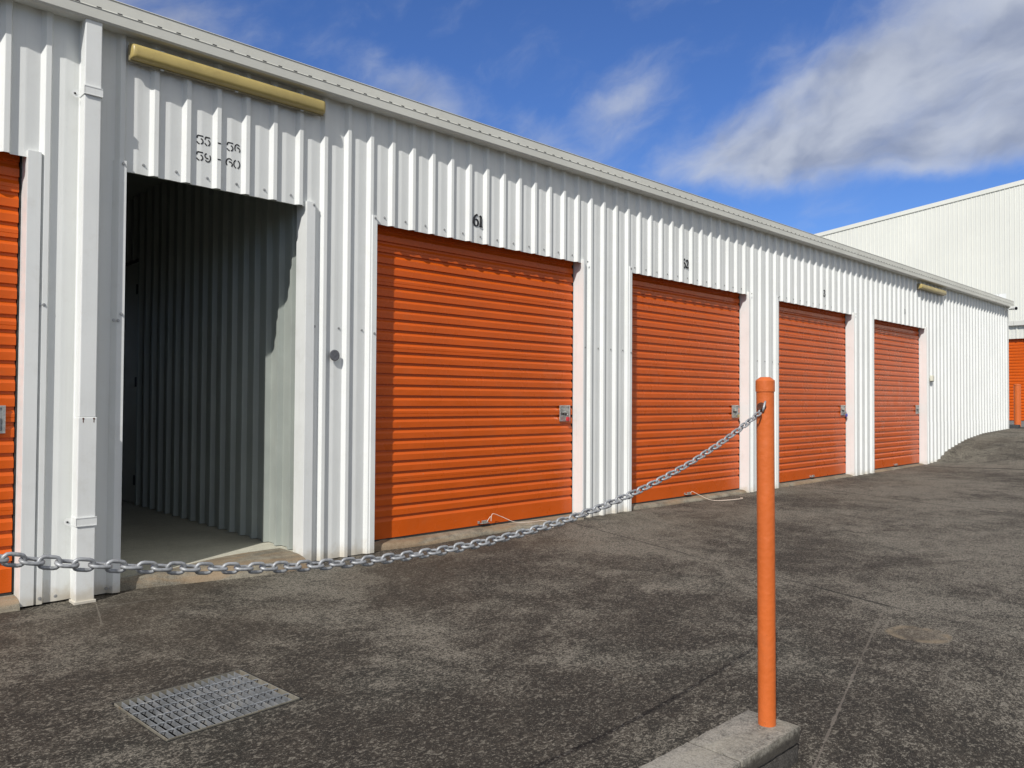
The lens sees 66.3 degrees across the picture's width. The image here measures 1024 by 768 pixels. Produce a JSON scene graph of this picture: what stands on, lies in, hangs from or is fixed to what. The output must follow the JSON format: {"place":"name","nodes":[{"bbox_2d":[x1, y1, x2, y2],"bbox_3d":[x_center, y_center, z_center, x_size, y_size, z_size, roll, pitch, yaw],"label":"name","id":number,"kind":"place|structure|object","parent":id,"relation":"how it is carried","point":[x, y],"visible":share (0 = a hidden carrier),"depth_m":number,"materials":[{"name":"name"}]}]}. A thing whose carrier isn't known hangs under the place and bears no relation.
{"place":"outdoors","nodes":[
{"label":"outdoors","id":0,"kind":"place"},
{"bbox_2d":[0,0,1013,612],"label":"storage building","id":1,"kind":"structure","parent":0,"point":[198,282],"depth_m":6.55,"materials":[{"name":"white paint"}]},
{"bbox_2d":[0,151,21,595],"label":"roller door","id":2,"kind":"structure","parent":1,"relation":"in","point":[10,164],"depth_m":4.41,"materials":[{"name":"orange paint"}]},
{"bbox_2d":[121,258,138,502],"bbox_3d":[-4.149,-0.026,8.389,0.050,2.540,0.955,1,-2,-44],"label":"corridor door","id":3,"kind":"structure","parent":1,"relation":"in","point":[131,268],"depth_m":8.21,"materials":[{"name":"paint"}]},
{"bbox_2d":[128,43,325,116],"bbox_3d":[-1.825,-1.993,5.175,1.325,0.122,0.086,1,-2,-44],"label":"strip light","id":4,"kind":"object","parent":1,"relation":"attached to","point":[162,61],"visible":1,"depth_m":5.08,"materials":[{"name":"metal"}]},
{"bbox_2d":[330,350,339,360],"bbox_3d":[-1.293,-0.209,5.719,0.082,0.082,0.007,1,-2,-44],"label":"wall disc","id":5,"kind":"object","parent":1,"relation":"attached to","point":[334,355],"depth_m":5.72,"materials":[{"name":"grey metal"}]},
{"bbox_2d":[374,224,572,541],"bbox_3d":[-0.266,-0.036,6.897,2.404,2.583,0.082,1,-2,-44],"label":"roller door","id":6,"kind":"structure","parent":1,"relation":"in","point":[474,341],"depth_m":6.78,"materials":[{"name":"orange paint"}]},
{"bbox_2d":[473,214,482,227],"bbox_3d":[-0.297,-1.406,6.738,0.106,0.109,0.015,1,-2,-44],"label":"unit number","id":7,"kind":"object","parent":1,"relation":"attached to","point":[475,215],"visible":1,"depth_m":6.73,"materials":[{"name":"black paint"}]},
{"bbox_2d":[487,513,552,527],"bbox_3d":[0.082,1.223,6.987,0.657,0.159,0.097,1,-1,-28],"label":"pull cord","id":8,"kind":"object","parent":1,"relation":"hanging from","point":[513,521],"visible":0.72,"depth_m":7.00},
{"bbox_2d":[632,273,739,503],"bbox_3d":[2.021,0.023,9.107,2.404,2.583,0.082,1,-2,-44],"label":"roller door","id":9,"kind":"structure","parent":1,"relation":"in","point":[686,337],"depth_m":9.07,"materials":[{"name":"orange paint"}]},
{"bbox_2d":[779,301,845,482],"bbox_3d":[4.307,0.082,11.316,2.404,2.583,0.082,1,-2,-44],"label":"roller door","id":10,"kind":"structure","parent":1,"relation":"in","point":[812,341],"depth_m":11.33,"materials":[{"name":"orange paint"}]},
{"bbox_2d":[874,319,918,469],"bbox_3d":[6.593,0.141,13.526,2.404,2.583,0.082,1,-2,-44],"label":"roller door","id":11,"kind":"structure","parent":1,"relation":"in","point":[896,346],"depth_m":13.58,"materials":[{"name":"orange paint"}]},
{"bbox_2d":[917,283,946,295],"bbox_3d":[7.732,-1.734,14.411,1.328,0.117,0.086,1,-2,-44],"label":"strip light","id":12,"kind":"object","parent":1,"relation":"attached to","point":[930,289],"visible":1,"depth_m":14.29,"materials":[{"name":"plastic"}]},
{"bbox_2d":[1004,307,1017,309],"bbox_3d":[11.336,-1.713,17.774,0.163,0.105,0.264,1,-1,-33],"label":"security camera","id":13,"kind":"object","parent":1,"relation":"attached to","point":[1012,308],"visible":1,"depth_m":17.73,"materials":[{"name":"white paint"}]},
{"bbox_2d":[0,420,1023,767],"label":"ground","id":14,"kind":"structure","parent":0,"point":[620,640],"depth_m":3.83,"materials":[{"name":"grey asphalt"}]},
{"bbox_2d":[111,669,302,741],"bbox_3d":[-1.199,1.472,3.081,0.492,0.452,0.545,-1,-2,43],"label":"drain grate","id":15,"kind":"object","parent":14,"relation":"in","point":[176,712],"visible":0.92,"depth_m":3.10,"materials":[{"name":"metal"}]},
{"bbox_2d":[690,491,742,500],"bbox_3d":[2.433,1.300,9.133,0.731,0.105,0.181,1,-1,-23],"label":"pull cord","id":16,"kind":"object","parent":14,"relation":"on","point":[719,500],"visible":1,"depth_m":9.08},
{"bbox_2d":[640,710,799,767],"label":"block kerb wall","id":17,"kind":"structure","parent":14,"relation":"on","point":[745,739],"depth_m":2.51,"materials":[{"name":"concrete"}]},
{"bbox_2d":[755,377,775,726],"bbox_3d":[0.859,0.574,2.658,0.075,1.195,0.064,1,-1,-44],"label":"bollard","id":18,"kind":"object","parent":17,"relation":"on","point":[765,451],"visible":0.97,"depth_m":2.64,"materials":[{"name":"orange metal"}]},
{"bbox_2d":[0,401,765,574],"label":"chain","id":19,"kind":"object","parent":18,"relation":"hanging from","point":[74,564],"visible":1,"depth_m":1.49,"materials":[{"name":"metal"}]},
{"bbox_2d":[814,179,1023,320],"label":"warehouse","id":20,"kind":"structure","parent":14,"relation":"on","point":[975,240],"depth_m":36.17,"materials":[{"name":"paint"}]},
{"bbox_2d":[1009,424,1020,427],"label":"kerb block","id":21,"kind":"structure","parent":14,"relation":"on","point":[1014,426],"depth_m":18.35,"materials":[{"name":"grey concrete"}]},
{"bbox_2d":[1009,320,1023,421],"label":"shed","id":22,"kind":"structure","parent":14,"relation":"on","point":[1016,352],"depth_m":22.53,"materials":[{"name":"paint"}]},
{"bbox_2d":[1009,338,1023,420],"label":"roller door","id":23,"kind":"structure","parent":22,"relation":"in","point":[1016,346],"depth_m":22.57,"materials":[{"name":"orange paint"}]},
{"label":"road","id":24,"kind":"structure","parent":0,"visible":0},
{"bbox_2d":[1014,384,1020,425],"bbox_3d":[12.243,0.560,18.980,0.156,1.120,0.156,1,-2,-44],"label":"bollard","id":25,"kind":"object","parent":24,"relation":"on","point":[1017,404],"visible":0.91,"depth_m":18.92,"materials":[{"name":"orange metal"}]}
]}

